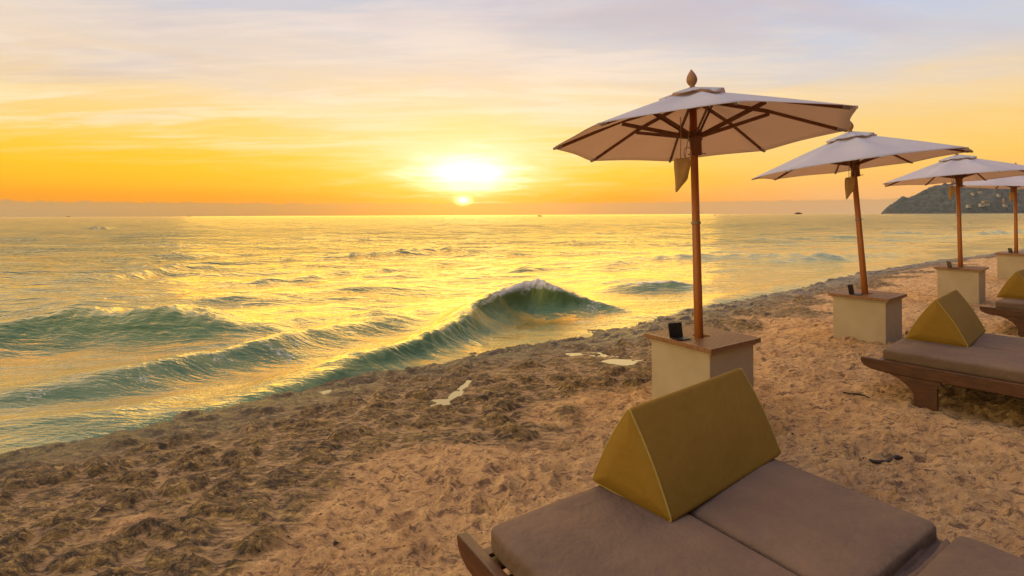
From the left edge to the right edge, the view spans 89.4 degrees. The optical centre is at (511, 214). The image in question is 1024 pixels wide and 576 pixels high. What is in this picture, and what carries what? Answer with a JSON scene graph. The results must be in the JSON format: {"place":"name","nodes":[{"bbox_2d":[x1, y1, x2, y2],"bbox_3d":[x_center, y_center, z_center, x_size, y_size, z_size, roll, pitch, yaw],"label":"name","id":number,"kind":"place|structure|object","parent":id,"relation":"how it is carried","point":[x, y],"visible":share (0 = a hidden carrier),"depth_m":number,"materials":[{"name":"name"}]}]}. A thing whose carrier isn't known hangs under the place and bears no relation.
{"place":"outdoors","nodes":[
{"label":"outdoors","id":0,"kind":"place"},
{"bbox_2d":[0,249,1023,575],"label":"beach","id":1,"kind":"structure","parent":0,"point":[192,493],"depth_m":3.76,"materials":[{"name":"beige sand"}]},
{"bbox_2d":[320,383,370,393],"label":"puddle water","id":2,"kind":"structure","parent":1,"relation":"on","point":[326,391],"depth_m":5.85,"materials":[{"name":"grey liquid"}]},
{"bbox_2d":[430,398,458,405],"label":"puddle water","id":3,"kind":"structure","parent":1,"relation":"on","point":[442,401],"depth_m":5.10,"materials":[{"name":"grey liquid"}]},
{"bbox_2d":[448,389,463,398],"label":"puddle water","id":4,"kind":"structure","parent":1,"relation":"on","point":[454,394],"depth_m":5.36,"materials":[{"name":"grey liquid"}]},
{"bbox_2d":[457,380,470,389],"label":"puddle water","id":5,"kind":"structure","parent":1,"relation":"on","point":[465,384],"depth_m":5.73,"materials":[{"name":"grey liquid"}]},
{"bbox_2d":[566,352,632,356],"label":"puddle water","id":6,"kind":"structure","parent":1,"relation":"on","point":[577,354],"depth_m":7.00,"materials":[{"name":"grey liquid"}]},
{"bbox_2d":[602,359,640,365],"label":"puddle water","id":7,"kind":"structure","parent":1,"relation":"on","point":[626,362],"depth_m":6.49,"materials":[{"name":"grey liquid"}]},
{"bbox_2d":[241,298,1018,555],"bbox_3d":[3.756,1.757,6.292,10.456,0.295,9.386,0,0,0],"label":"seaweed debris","id":8,"kind":"object","parent":1,"relation":"on","point":[335,542],"visible":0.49,"depth_m":3.96,"materials":[{"name":"brown plant"}]},
{"bbox_2d":[843,392,869,397],"bbox_3d":[3.232,1.689,4.863,0.043,0.036,0.241,0,0,-37],"label":"driftwood","id":9,"kind":"object","parent":1,"relation":"on","point":[856,394],"visible":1,"depth_m":4.85,"materials":[{"name":"brown wood"}]},
{"bbox_2d":[862,455,902,463],"bbox_3d":[2.576,1.683,3.555,0.283,0.042,0.096,0,0,0],"label":"driftwood","id":10,"kind":"object","parent":1,"relation":"on","point":[890,458],"visible":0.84,"depth_m":3.54,"materials":[{"name":"wood"}]},
{"bbox_2d":[0,213,1023,453],"bbox_3d":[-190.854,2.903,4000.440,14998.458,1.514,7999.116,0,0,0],"label":"sea","id":11,"kind":"structure","parent":0,"point":[108,325],"depth_m":14.94,"materials":[{"name":"liquid"}]},
{"bbox_2d":[478,271,580,304],"bbox_3d":[0.303,1.414,10.294,2.457,0.552,0.832,0,0,-28],"label":"sea spray","id":12,"kind":"object","parent":11,"relation":"on","point":[526,285],"visible":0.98,"depth_m":10.47,"materials":[{"name":"white liquid"}]},
{"bbox_2d":[0,0,1023,216],"label":"sky","id":13,"kind":"structure","parent":0,"point":[109,108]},
{"bbox_2d":[881,182,1023,213],"bbox_3d":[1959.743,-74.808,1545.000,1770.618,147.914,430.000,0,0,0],"label":"headland","id":14,"kind":"structure","parent":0,"point":[933,200],"depth_m":1446.16,"materials":[{"name":"green plant"}]},
{"bbox_2d":[981,200,989,205],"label":"hillside house","id":15,"kind":"structure","parent":14,"relation":"on","point":[986,202],"depth_m":1396.50,"materials":[{"name":"white paint"}]},
{"bbox_3d":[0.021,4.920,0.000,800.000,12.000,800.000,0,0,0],"label":"sand ground","id":16,"kind":"structure","parent":0,"visible":0},
{"bbox_2d":[457,532,942,575],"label":"sun lounger","id":17,"kind":"object","parent":16,"relation":"on","point":[477,559],"visible":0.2,"depth_m":2.07,"materials":[{"name":"brown wood"}]},
{"bbox_2d":[491,485,796,575],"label":"mattress","id":18,"kind":"object","parent":17,"relation":"on","point":[599,530],"visible":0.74,"depth_m":1.95,"materials":[{"name":"beige fabric"}]},
{"bbox_2d":[688,459,1023,575],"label":"mattress","id":19,"kind":"object","parent":17,"relation":"on","point":[795,520],"visible":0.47,"depth_m":2.03,"materials":[{"name":"beige fabric"}]},
{"bbox_2d":[593,368,780,521],"bbox_3d":[0.881,1.040,2.539,0.979,0.404,0.432,0,0,-38],"label":"bolster pillow","id":20,"kind":"object","parent":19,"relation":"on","point":[673,456],"visible":1,"depth_m":2.33,"materials":[{"name":"yellow fabric"}]},
{"bbox_2d":[645,324,760,399],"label":"umbrella plinth","id":21,"kind":"structure","parent":16,"relation":"on","point":[693,360],"depth_m":4.52,"materials":[{"name":"beige paint"}]},
{"bbox_2d":[668,322,690,340],"bbox_3d":[1.482,1.030,4.576,0.144,0.124,0.139,0,0,-21],"label":"menu stand","id":22,"kind":"object","parent":21,"relation":"on","point":[675,331],"visible":1,"depth_m":4.61,"materials":[{"name":"black plastic"}]},
{"bbox_2d":[553,69,857,338],"bbox_3d":[1.678,0.128,4.723,2.411,2.932,2.405,0,0,-16],"label":"beach umbrella","id":23,"kind":"object","parent":21,"relation":"on","point":[722,122],"visible":0.99,"depth_m":4.75,"materials":[{"name":"beige fabric"}]},
{"bbox_2d":[674,117,691,191],"bbox_3d":[1.487,-0.525,4.500,0.162,0.660,0.078,0,0,-6],"label":"hanging bag","id":24,"kind":"object","parent":23,"relation":"hanging from","point":[681,168],"visible":1,"depth_m":4.48,"materials":[{"name":"beige fabric"}]},
{"bbox_2d":[828,288,906,344],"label":"umbrella plinth","id":25,"kind":"structure","parent":16,"relation":"on","point":[872,316],"depth_m":6.91,"materials":[{"name":"beige paint"}]},
{"bbox_2d":[847,284,862,294],"bbox_3d":[4.655,1.016,7.012,0.144,0.124,0.139,0,0,-34],"label":"menu stand","id":26,"kind":"object","parent":25,"relation":"on","point":[851,289],"visible":1,"depth_m":7.04,"materials":[{"name":"black plastic"}]},
{"bbox_2d":[752,121,972,293],"bbox_3d":[4.779,0.129,7.103,2.421,2.904,2.422,-4,-1,0],"label":"beach umbrella","id":27,"kind":"object","parent":25,"relation":"on","point":[842,152],"visible":0.95,"depth_m":6.99,"materials":[{"name":"white fabric"}]},
{"bbox_2d":[845,160,854,198],"bbox_3d":[4.545,-0.537,6.950,0.162,0.660,0.078,0,0,-11],"label":"hanging bag","id":28,"kind":"object","parent":27,"relation":"hanging from","point":[849,184],"visible":0.98,"depth_m":6.92,"materials":[{"name":"beige fabric"}]},
{"bbox_2d":[861,331,1023,410],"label":"sun lounger","id":29,"kind":"object","parent":16,"relation":"on","point":[923,384],"visible":0.45,"depth_m":4.47,"materials":[{"name":"brown wood"}]},
{"bbox_2d":[883,337,1023,383],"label":"mattress","id":30,"kind":"object","parent":29,"relation":"on","point":[1003,365],"visible":0.97,"depth_m":4.50,"materials":[{"name":"beige fabric"}]},
{"bbox_2d":[905,333,1023,352],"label":"mattress","id":31,"kind":"object","parent":29,"relation":"on","point":[1002,342],"visible":0.17,"depth_m":4.94,"materials":[{"name":"beige fabric"}]},
{"bbox_2d":[905,290,985,346],"bbox_3d":[4.413,1.017,5.253,1.018,0.420,0.475,0,0,-41],"label":"bolster pillow","id":32,"kind":"object","parent":31,"relation":"on","point":[951,318],"visible":1,"depth_m":4.97,"materials":[{"name":"yellow fabric"}]},
{"bbox_2d":[934,264,988,303],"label":"umbrella plinth","id":33,"kind":"structure","parent":16,"relation":"on","point":[968,283],"depth_m":9.93,"materials":[{"name":"beige paint"}]},
{"bbox_2d":[946,261,956,267],"bbox_3d":[8.486,0.959,9.963,0.139,0.124,0.144,0,0,16],"label":"menu stand","id":34,"kind":"object","parent":33,"relation":"on","point":[949,265],"visible":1,"depth_m":9.96,"materials":[{"name":"black plastic"}]},
{"bbox_2d":[883,154,1023,266],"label":"beach umbrella","id":35,"kind":"object","parent":33,"relation":"on","point":[960,169],"visible":0.95,"depth_m":10.12,"materials":[{"name":"white fabric"}]},
{"bbox_2d":[948,177,954,199],"bbox_3d":[8.466,-0.590,9.951,0.186,0.627,0.078,0,0,-23],"label":"hanging bag","id":36,"kind":"object","parent":35,"relation":"hanging from","point":[951,190],"visible":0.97,"depth_m":9.91,"materials":[{"name":"beige fabric"}]},
{"bbox_2d":[979,306,1023,336],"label":"sun lounger","id":37,"kind":"object","parent":16,"relation":"on","point":[1015,317],"visible":0.61,"depth_m":7.18,"materials":[{"name":"brown wood"}]},
{"bbox_2d":[995,298,1023,310],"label":"mattress","id":38,"kind":"object","parent":37,"relation":"on","point":[1009,303],"visible":0.84,"depth_m":7.27,"materials":[{"name":"beige fabric"}]},
{"bbox_2d":[994,252,1023,278],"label":"umbrella plinth","id":39,"kind":"structure","parent":16,"relation":"on","point":[1009,265],"depth_m":13.18,"materials":[{"name":"beige paint"}]},
{"bbox_2d":[952,163,1023,252],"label":"beach umbrella","id":40,"kind":"object","parent":39,"relation":"on","point":[1015,183],"visible":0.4,"depth_m":13.26,"materials":[{"name":"white fabric"}]},
{"bbox_2d":[1009,189,1013,200],"bbox_3d":[12.658,-0.601,13.100,0.178,0.528,0.078,0,0,-17],"label":"hanging bag","id":41,"kind":"object","parent":40,"relation":"hanging from","point":[1011,195],"visible":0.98,"depth_m":13.07,"materials":[{"name":"beige fabric"}]},
{"label":"mattress","id":42,"kind":"object","parent":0,"visible":0},
{"bbox_2d":[997,269,1023,298],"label":"bolster pillow","id":43,"kind":"object","parent":42,"relation":"on","point":[1012,287],"visible":1,"depth_m":7.46,"materials":[{"name":"yellow fabric"}]}
]}

